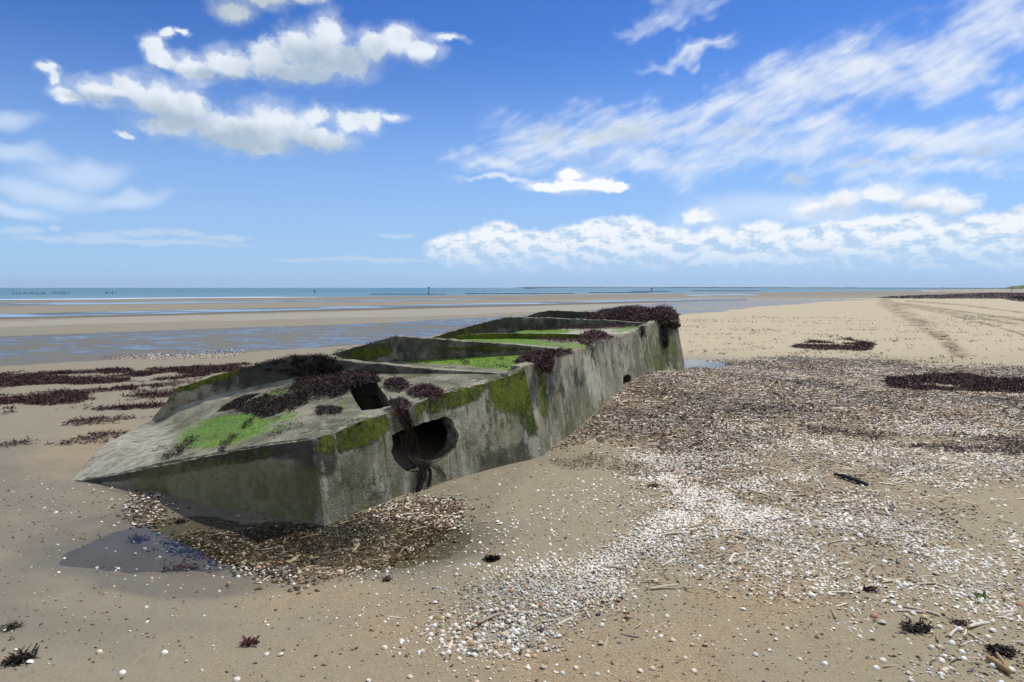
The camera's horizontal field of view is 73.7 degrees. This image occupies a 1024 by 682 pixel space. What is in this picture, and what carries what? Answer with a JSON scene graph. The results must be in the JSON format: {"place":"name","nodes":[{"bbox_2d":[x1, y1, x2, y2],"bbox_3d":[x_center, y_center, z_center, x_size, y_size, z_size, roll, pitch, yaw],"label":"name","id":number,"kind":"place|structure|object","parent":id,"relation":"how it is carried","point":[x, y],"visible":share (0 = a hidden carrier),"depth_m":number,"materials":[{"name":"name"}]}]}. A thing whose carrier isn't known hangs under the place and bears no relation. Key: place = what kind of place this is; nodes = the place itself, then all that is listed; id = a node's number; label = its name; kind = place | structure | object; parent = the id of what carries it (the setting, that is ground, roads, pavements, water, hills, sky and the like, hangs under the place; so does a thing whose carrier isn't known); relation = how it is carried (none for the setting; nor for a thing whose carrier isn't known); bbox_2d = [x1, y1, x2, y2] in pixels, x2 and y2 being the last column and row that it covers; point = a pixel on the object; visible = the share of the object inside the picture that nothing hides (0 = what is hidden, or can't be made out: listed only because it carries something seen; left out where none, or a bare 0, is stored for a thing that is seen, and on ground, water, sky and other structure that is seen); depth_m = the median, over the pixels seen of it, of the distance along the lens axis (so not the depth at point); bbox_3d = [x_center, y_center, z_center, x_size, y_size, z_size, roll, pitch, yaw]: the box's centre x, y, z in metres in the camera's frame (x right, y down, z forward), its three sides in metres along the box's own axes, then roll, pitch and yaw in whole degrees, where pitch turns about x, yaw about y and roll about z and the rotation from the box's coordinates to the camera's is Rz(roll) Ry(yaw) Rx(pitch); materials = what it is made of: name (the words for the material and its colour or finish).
{"place":"outdoors","nodes":[
{"label":"outdoors","id":0,"kind":"place"},
{"bbox_2d":[0,288,964,300],"bbox_3d":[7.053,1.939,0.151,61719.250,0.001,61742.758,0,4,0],"label":"sea","id":1,"kind":"structure","parent":0,"point":[7,294],"depth_m":347.47,"materials":[{"name":"liquid"}]},
{"bbox_2d":[465,293,573,293],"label":"reef","id":2,"kind":"object","parent":1,"relation":"in","point":[519,293],"visible":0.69,"depth_m":214.62,"materials":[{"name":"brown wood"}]},
{"bbox_2d":[589,292,647,292],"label":"reef","id":3,"kind":"object","parent":1,"relation":"in","point":[618,292],"visible":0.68,"depth_m":254.14,"materials":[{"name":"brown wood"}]},
{"bbox_2d":[631,291,670,291],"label":"reef","id":4,"kind":"object","parent":1,"relation":"in","point":[650,291],"visible":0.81,"depth_m":327.59,"materials":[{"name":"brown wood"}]},
{"bbox_2d":[693,290,742,290],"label":"reef","id":5,"kind":"object","parent":1,"relation":"in","point":[716,290],"visible":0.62,"depth_m":389.93,"materials":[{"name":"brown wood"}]},
{"bbox_2d":[0,291,1023,681],"bbox_3d":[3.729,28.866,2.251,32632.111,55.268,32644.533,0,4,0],"label":"sand","id":6,"kind":"structure","parent":0,"point":[54,335],"depth_m":4.48,"materials":[{"name":"beige sand"}]},
{"bbox_2d":[0,615,26,632],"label":"seaweed scrap","id":7,"kind":"object","parent":6,"relation":"on","point":[9,627],"visible":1,"depth_m":3.23,"materials":[{"name":"black plant"}]},
{"bbox_2d":[0,644,39,669],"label":"seaweed scrap","id":8,"kind":"object","parent":6,"relation":"on","point":[17,659],"visible":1,"depth_m":2.94,"materials":[{"name":"black plant"}]},
{"bbox_2d":[128,534,150,543],"bbox_3d":[-2.475,1.304,4.546,0.152,0.055,0.125,4,6,39],"label":"seaweed scrap","id":9,"kind":"object","parent":6,"relation":"on","point":[138,538],"visible":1,"depth_m":4.54,"materials":[{"name":"blue plant"}]},
{"bbox_2d":[174,516,185,522],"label":"seaweed scrap","id":10,"kind":"object","parent":6,"relation":"on","point":[179,520],"visible":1,"depth_m":4.85,"materials":[{"name":"brown plant"}]},
{"bbox_2d":[238,635,259,646],"bbox_3d":[-1.177,1.353,3.079,0.101,0.037,0.077,0,4,0],"label":"seaweed scrap","id":11,"kind":"object","parent":6,"relation":"on","point":[251,641],"visible":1,"depth_m":3.08,"materials":[{"name":"brown plant"}]},
{"bbox_2d":[316,572,338,573],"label":"razor shell","id":12,"kind":"object","parent":6,"relation":"on","point":[326,573],"visible":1,"depth_m":3.89},
{"bbox_2d":[73,310,684,526],"bbox_3d":[-0.847,0.507,9.924,5.036,1.629,10.153,2,5,24],"label":"concrete pontoon","id":13,"kind":"object","parent":6,"relation":"on","point":[314,468],"visible":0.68,"depth_m":6.11,"materials":[{"name":"grey concrete"}]},
{"bbox_2d":[161,434,198,459],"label":"seaweed clump","id":14,"kind":"object","parent":13,"relation":"on","point":[179,449],"visible":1,"depth_m":5.63,"materials":[{"name":"plant"}]},
{"bbox_2d":[218,432,237,453],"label":"seaweed clump","id":15,"kind":"object","parent":13,"relation":"on","point":[230,438],"visible":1,"depth_m":5.35,"materials":[{"name":"plant"}]},
{"bbox_2d":[218,394,258,411],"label":"seaweed clump","id":16,"kind":"object","parent":13,"relation":"on","point":[232,405],"visible":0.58,"depth_m":7.06,"materials":[{"name":"plant"}]},
{"bbox_2d":[241,416,254,427],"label":"seaweed clump","id":17,"kind":"object","parent":13,"relation":"on","point":[248,421],"visible":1,"depth_m":5.84,"materials":[{"name":"plant"}]},
{"bbox_2d":[268,384,289,395],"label":"seaweed scraps","id":18,"kind":"object","parent":13,"relation":"on","point":[278,391],"visible":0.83,"depth_m":6.88,"materials":[{"name":"plant"}]},
{"bbox_2d":[263,421,301,438],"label":"seaweed scraps","id":19,"kind":"object","parent":13,"relation":"on","point":[280,430],"visible":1,"depth_m":5.21,"materials":[{"name":"plant"}]},
{"bbox_2d":[236,352,346,369],"bbox_3d":[-2.429,0.237,7.385,1.620,0.292,0.093,2,5,24],"label":"seaweed clump","id":20,"kind":"object","parent":13,"relation":"on","point":[342,357],"visible":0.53,"depth_m":7.25,"materials":[{"name":"brown plant"}]},
{"bbox_2d":[254,354,343,376],"bbox_3d":[-2.269,0.263,7.238,1.227,0.281,0.119,2,5,24],"label":"seaweed clump","id":21,"kind":"object","parent":13,"relation":"on","point":[300,359],"visible":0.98,"depth_m":7.18,"materials":[{"name":"brown plant"}]},
{"bbox_2d":[228,369,382,417],"bbox_3d":[-1.917,0.489,6.593,1.361,0.406,1.643,-3,6,-37],"label":"seaweed clump","id":22,"kind":"object","parent":13,"relation":"on","point":[266,411],"visible":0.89,"depth_m":6.40,"materials":[{"name":"brown plant"}]},
{"bbox_2d":[296,370,376,393],"bbox_3d":[-1.635,0.377,6.575,0.805,0.197,0.830,-4,6,-43],"label":"seaweed clump","id":23,"kind":"object","parent":22,"relation":"on","point":[338,380],"visible":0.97,"depth_m":6.49,"materials":[{"name":"brown plant"}]},
{"bbox_2d":[315,404,342,414],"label":"seaweed clump","id":24,"kind":"object","parent":13,"relation":"on","point":[329,408],"visible":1,"depth_m":5.54,"materials":[{"name":"plant"}]},
{"bbox_2d":[324,335,396,354],"bbox_3d":[-1.894,0.061,8.394,1.213,0.343,0.103,2,5,24],"label":"seaweed clump","id":25,"kind":"object","parent":13,"relation":"on","point":[361,344],"visible":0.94,"depth_m":8.38,"materials":[{"name":"plant"}]},
{"bbox_2d":[350,375,381,388],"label":"seaweed clump","id":26,"kind":"object","parent":13,"relation":"on","point":[362,380],"visible":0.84,"depth_m":6.43,"materials":[{"name":"brown plant"}]},
{"bbox_2d":[380,376,412,392],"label":"seaweed clump","id":27,"kind":"object","parent":13,"relation":"on","point":[401,381],"visible":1,"depth_m":6.09,"materials":[{"name":"plant"}]},
{"bbox_2d":[393,395,410,408],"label":"seaweed clump","id":28,"kind":"object","parent":13,"relation":"on","point":[406,401],"visible":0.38,"depth_m":5.46,"materials":[{"name":"plant"}]},
{"bbox_2d":[385,396,445,465],"bbox_3d":[-0.757,0.719,5.462,0.514,0.589,0.170,-4,6,-43],"label":"hanging seaweed","id":29,"kind":"object","parent":13,"relation":"hanging from","point":[404,416],"visible":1,"depth_m":5.37,"materials":[{"name":"brown plant"}]},
{"bbox_2d":[406,382,445,399],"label":"seaweed clump","id":30,"kind":"object","parent":13,"relation":"on","point":[429,387],"visible":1,"depth_m":5.72,"materials":[{"name":"brown plant"}]},
{"bbox_2d":[408,460,445,493],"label":"hanging seaweed","id":31,"kind":"object","parent":13,"relation":"hanging from","point":[421,477],"visible":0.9,"depth_m":5.42,"materials":[{"name":"brown plant"}]},
{"bbox_2d":[405,356,507,367],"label":"seaweed scraps","id":32,"kind":"object","parent":13,"relation":"on","point":[466,362],"visible":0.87,"depth_m":7.36,"materials":[{"name":"plant"}]},
{"bbox_2d":[512,346,573,367],"bbox_3d":[0.312,0.152,7.050,0.606,0.149,0.999,3,5,30],"label":"seaweed clump","id":33,"kind":"object","parent":13,"relation":"on","point":[535,356],"visible":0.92,"depth_m":6.97,"materials":[{"name":"brown plant"}]},
{"bbox_2d":[536,358,555,374],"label":"seaweed clump","id":34,"kind":"object","parent":13,"relation":"on","point":[540,363],"visible":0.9,"depth_m":6.62,"materials":[{"name":"plant"}]},
{"bbox_2d":[536,336,580,342],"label":"seaweed clump","id":35,"kind":"object","parent":13,"relation":"on","point":[563,339],"visible":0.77,"depth_m":9.17,"materials":[{"name":"plant"}]},
{"bbox_2d":[526,320,647,330],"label":"seaweed clump","id":36,"kind":"object","parent":13,"relation":"on","point":[581,326],"visible":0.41,"depth_m":11.61,"materials":[{"name":"plant"}]},
{"bbox_2d":[576,328,612,345],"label":"seaweed clump","id":37,"kind":"object","parent":13,"relation":"on","point":[593,334],"visible":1,"depth_m":8.79,"materials":[{"name":"plant"}]},
{"bbox_2d":[579,304,680,322],"bbox_3d":[2.329,-0.587,13.652,2.009,0.330,3.794,0,4,0],"label":"seaweed clump","id":38,"kind":"object","parent":13,"relation":"on","point":[640,313],"visible":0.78,"depth_m":12.75,"materials":[{"name":"plant"}]},
{"bbox_2d":[637,325,646,337],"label":"seaweed clump","id":39,"kind":"object","parent":13,"relation":"on","point":[642,328],"visible":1,"depth_m":10.66,"materials":[{"name":"plant"}]},
{"bbox_2d":[659,325,669,348],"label":"seaweed clump","id":40,"kind":"object","parent":13,"relation":"on","point":[664,336],"visible":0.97,"depth_m":11.95,"materials":[{"name":"black plant"}]},
{"bbox_2d":[650,303,679,323],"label":"seaweed clump","id":41,"kind":"object","parent":13,"relation":"on","point":[670,311],"visible":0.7,"depth_m":12.52,"materials":[{"name":"plant"}]},
{"bbox_2d":[654,316,682,329],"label":"seaweed clump","id":42,"kind":"object","parent":13,"relation":"on","point":[674,325],"visible":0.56,"depth_m":12.49,"materials":[{"name":"brown plant"}]},
{"bbox_2d":[381,575,392,581],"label":"seaweed scrap","id":43,"kind":"object","parent":6,"relation":"on","point":[386,579],"visible":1,"depth_m":3.78,"materials":[{"name":"brown plant"}]},
{"bbox_2d":[478,612,502,622],"bbox_3d":[-0.106,1.331,3.297,0.155,0.007,0.022,-2,6,-45],"label":"razor shell","id":44,"kind":"object","parent":6,"relation":"on","point":[489,616],"visible":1,"depth_m":3.29},
{"bbox_2d":[482,553,501,561],"bbox_3d":[-0.122,1.287,4.063,0.107,0.049,0.095,-3,5,-32],"label":"seaweed scrap","id":45,"kind":"object","parent":6,"relation":"on","point":[491,558],"visible":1,"depth_m":4.05,"materials":[{"name":"black plant"}]},
{"bbox_2d":[0,348,1023,681],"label":"shell litter","id":46,"kind":"object","parent":6,"relation":"on","point":[678,516],"visible":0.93,"depth_m":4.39,"materials":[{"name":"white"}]},
{"bbox_2d":[0,292,1023,477],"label":"seaweed litter","id":47,"kind":"object","parent":6,"relation":"on","point":[975,382],"visible":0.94,"depth_m":11.13,"materials":[{"name":"brown plant"}]},
{"bbox_2d":[507,610,530,613],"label":"razor shell","id":48,"kind":"object","parent":6,"relation":"on","point":[519,611],"visible":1,"depth_m":3.35},
{"bbox_2d":[29,356,1023,681],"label":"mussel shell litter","id":49,"kind":"object","parent":6,"relation":"on","point":[725,468],"visible":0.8,"depth_m":5.98,"materials":[{"name":"black"}]},
{"bbox_2d":[601,565,627,568],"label":"razor shell","id":50,"kind":"object","parent":6,"relation":"on","point":[614,566],"visible":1,"depth_m":3.88},
{"bbox_2d":[648,482,659,487],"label":"seaweed scrap","id":51,"kind":"object","parent":6,"relation":"on","point":[654,484],"visible":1,"depth_m":5.47,"materials":[{"name":"brown plant"}]},
{"bbox_2d":[651,584,677,588],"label":"razor shell","id":52,"kind":"object","parent":6,"relation":"on","point":[659,586],"visible":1,"depth_m":3.63},
{"bbox_2d":[660,531,681,534],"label":"razor shell","id":53,"kind":"object","parent":6,"relation":"on","point":[670,533],"visible":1,"depth_m":4.42},
{"bbox_2d":[684,359,732,367],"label":"pool water","id":54,"kind":"structure","parent":6,"relation":"on","point":[697,361],"depth_m":14.76,"materials":[{"name":"grey liquid"}]},
{"bbox_2d":[728,552,736,562],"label":"razor shell","id":55,"kind":"object","parent":6,"relation":"on","point":[732,556],"visible":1,"depth_m":4.01},
{"bbox_2d":[726,557,743,563],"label":"razor shell","id":56,"kind":"object","parent":6,"relation":"on","point":[738,559],"visible":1,"depth_m":3.98},
{"bbox_2d":[727,583,752,585],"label":"razor shell","id":57,"kind":"object","parent":6,"relation":"on","point":[740,584],"visible":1,"depth_m":3.67},
{"bbox_2d":[811,576,829,579],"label":"razor shell","id":58,"kind":"object","parent":6,"relation":"on","point":[821,578],"visible":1,"depth_m":3.75},
{"bbox_2d":[827,490,850,492],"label":"razor shell","id":59,"kind":"object","parent":6,"relation":"on","point":[838,491],"visible":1,"depth_m":5.33},
{"bbox_2d":[829,591,851,592],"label":"razor shell","id":60,"kind":"object","parent":6,"relation":"on","point":[840,591],"visible":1,"depth_m":3.58},
{"bbox_2d":[831,499,856,502],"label":"razor shell","id":61,"kind":"object","parent":6,"relation":"on","point":[844,500],"visible":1,"depth_m":5.08},
{"bbox_2d":[834,473,868,485],"bbox_3d":[2.802,1.136,5.646,0.044,0.047,0.337,-2,5,-22],"label":"driftwood stick","id":62,"kind":"object","parent":6,"relation":"on","point":[852,478],"visible":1,"depth_m":5.62,"materials":[{"name":"black wood"}]},
{"bbox_2d":[852,583,875,589],"bbox_3d":[1.882,1.314,3.647,0.158,0.007,0.023,-6,10,-18],"label":"razor shell","id":63,"kind":"object","parent":6,"relation":"on","point":[873,584],"visible":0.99,"depth_m":3.65},
{"bbox_2d":[855,531,878,537],"bbox_3d":[2.272,1.241,4.376,0.022,0.006,0.148,-2,3,-36],"label":"razor shell","id":64,"kind":"object","parent":6,"relation":"on","point":[867,534],"visible":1,"depth_m":4.36},
{"bbox_2d":[865,566,873,574],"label":"razor shell","id":65,"kind":"object","parent":6,"relation":"on","point":[869,570],"visible":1,"depth_m":3.84},
{"bbox_2d":[863,584,878,591],"bbox_3d":[1.901,1.309,3.616,0.084,0.034,0.088,3,5,32],"label":"seaweed scrap","id":66,"kind":"object","parent":6,"relation":"on","point":[870,588],"visible":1,"depth_m":3.61,"materials":[{"name":"brown plant"}]},
{"bbox_2d":[870,613,877,618],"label":"clam shell","id":67,"kind":"object","parent":6,"relation":"on","point":[873,615],"visible":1,"depth_m":3.32},
{"bbox_2d":[869,510,895,515],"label":"razor shell","id":68,"kind":"object","parent":6,"relation":"on","point":[882,513],"visible":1,"depth_m":4.81},
{"bbox_2d":[879,657,886,662],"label":"clam shell","id":69,"kind":"object","parent":6,"relation":"on","point":[882,660],"visible":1,"depth_m":2.92},
{"bbox_2d":[881,578,904,581],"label":"razor shell","id":70,"kind":"object","parent":6,"relation":"on","point":[893,580],"visible":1,"depth_m":3.71},
{"bbox_2d":[878,599,910,608],"bbox_3d":[1.940,1.330,3.462,0.150,0.007,0.022,2,7,42],"label":"razor shell","id":71,"kind":"object","parent":6,"relation":"on","point":[896,604],"visible":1,"depth_m":3.44},
{"bbox_2d":[898,530,921,531],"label":"razor shell","id":72,"kind":"object","parent":6,"relation":"on","point":[910,530],"visible":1,"depth_m":4.45},
{"bbox_2d":[895,609,925,612],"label":"razor shell","id":73,"kind":"object","parent":6,"relation":"on","point":[908,610],"visible":1,"depth_m":3.38},
{"bbox_2d":[898,520,922,531],"bbox_3d":[2.655,1.235,4.553,0.027,0.008,0.184,-6,12,-23],"label":"razor shell","id":74,"kind":"object","parent":6,"relation":"on","point":[907,524],"visible":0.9,"depth_m":4.57},
{"bbox_2d":[899,617,933,633],"bbox_3d":[1.903,1.338,3.210,0.182,0.054,0.140,0,4,0],"label":"seaweed scrap","id":75,"kind":"object","parent":6,"relation":"on","point":[917,627],"visible":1,"depth_m":3.20,"materials":[{"name":"black plant"}]},
{"bbox_2d":[908,606,939,614],"bbox_3d":[2.040,1.334,3.386,0.143,0.006,0.021,5,4,38],"label":"razor shell","id":76,"kind":"object","parent":6,"relation":"on","point":[924,610],"visible":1,"depth_m":3.38},
{"bbox_2d":[918,582,941,584],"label":"razor shell","id":77,"kind":"object","parent":6,"relation":"on","point":[928,583],"visible":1,"depth_m":3.69},
{"bbox_2d":[928,644,934,649],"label":"clam shell","id":78,"kind":"object","parent":6,"relation":"on","point":[930,646],"visible":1,"depth_m":3.03},
{"bbox_2d":[940,668,948,674],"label":"clam shell","id":79,"kind":"object","parent":6,"relation":"on","point":[944,670],"visible":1,"depth_m":2.83},
{"bbox_2d":[937,583,960,589],"bbox_3d":[2.360,1.318,3.645,0.154,0.007,0.023,8,14,27],"label":"razor shell","id":80,"kind":"object","parent":6,"relation":"on","point":[947,587],"visible":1,"depth_m":3.65},
{"bbox_2d":[948,640,955,645],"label":"clam shell","id":81,"kind":"object","parent":6,"relation":"on","point":[951,642],"visible":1,"depth_m":3.07},
{"bbox_2d":[949,628,957,635],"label":"razor shell","id":82,"kind":"object","parent":6,"relation":"on","point":[951,633],"visible":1,"depth_m":3.17},
{"bbox_2d":[950,618,970,625],"bbox_3d":[2.140,1.339,3.260,0.097,0.034,0.083,0,4,0],"label":"seaweed scrap","id":83,"kind":"object","parent":6,"relation":"on","point":[961,622],"visible":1,"depth_m":3.26,"materials":[{"name":"brown plant"}]},
{"bbox_2d":[967,632,988,643],"bbox_3d":[2.136,1.360,3.103,0.020,0.006,0.133,4,8,-22],"label":"razor shell","id":84,"kind":"object","parent":6,"relation":"on","point":[973,635],"visible":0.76,"depth_m":3.12},
{"bbox_2d":[972,591,987,598],"bbox_3d":[2.426,1.312,3.540,0.092,0.034,0.077,0,4,6],"label":"seaweed scrap","id":85,"kind":"object","parent":6,"relation":"on","point":[980,595],"visible":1,"depth_m":3.54,"materials":[{"name":"green plant"}]},
{"bbox_2d":[970,621,990,626],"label":"razor shell","id":86,"kind":"object","parent":6,"relation":"on","point":[978,623],"visible":1,"depth_m":3.25},
{"bbox_2d":[984,634,991,639],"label":"clam shell","id":87,"kind":"object","parent":6,"relation":"on","point":[988,636],"visible":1,"depth_m":3.12},
{"bbox_2d":[985,655,1011,673],"bbox_3d":[2.048,1.361,2.873,0.034,0.034,0.122,-1,5,-7],"label":"driftwood stick","id":88,"kind":"object","parent":6,"relation":"on","point":[1001,665],"visible":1,"depth_m":2.86,"materials":[{"name":"beige wood"}]},
{"bbox_2d":[995,652,1008,667],"bbox_3d":[2.087,1.360,2.905,0.019,0.019,0.130,1,5,17],"label":"driftwood stick","id":89,"kind":"object","parent":6,"relation":"on","point":[1000,658],"visible":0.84,"depth_m":2.91,"materials":[{"name":"beige wood"}]},
{"bbox_2d":[983,643,1022,657],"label":"seaweed scrap","id":90,"kind":"object","parent":6,"relation":"on","point":[1001,650],"visible":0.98,"depth_m":2.98,"materials":[{"name":"black plant"}]},
{"bbox_2d":[995,609,1014,612],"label":"razor shell","id":91,"kind":"object","parent":6,"relation":"on","point":[1006,611],"visible":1,"depth_m":3.37},
{"bbox_2d":[1002,590,1007,598],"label":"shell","id":92,"kind":"object","parent":6,"relation":"on","point":[1004,593],"visible":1,"depth_m":3.54},
{"bbox_2d":[1002,609,1017,617],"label":"razor shell","id":93,"kind":"object","parent":6,"relation":"on","point":[1012,613],"visible":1,"depth_m":3.35},
{"bbox_2d":[0,0,1023,287],"label":"sky","id":94,"kind":"structure","parent":0,"point":[144,143],"materials":[{"name":"blue"}]},
{"bbox_2d":[518,287,1003,288],"bbox_3d":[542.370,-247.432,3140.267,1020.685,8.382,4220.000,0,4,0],"label":"hills","id":95,"kind":"structure","parent":0,"point":[742,287],"depth_m":2986.60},
{"bbox_2d":[923,289,1023,291],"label":"dune","id":96,"kind":"structure","parent":0,"point":[992,290],"depth_m":289.72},
{"bbox_2d":[1004,285,1023,288],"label":"dune","id":97,"kind":"structure","parent":0,"point":[1017,287],"depth_m":316.14,"materials":[{"name":"green plant"}]},
{"label":"pool water","id":98,"kind":"structure","parent":0,"visible":0},
{"bbox_2d":[162,560,202,572],"bbox_3d":[-1.950,1.334,4.026,0.200,0.069,0.195,-4,6,-41],"label":"seaweed scrap","id":99,"kind":"object","parent":98,"relation":"on","point":[179,566],"visible":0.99,"depth_m":4.04,"materials":[{"name":"plant"}]}
]}

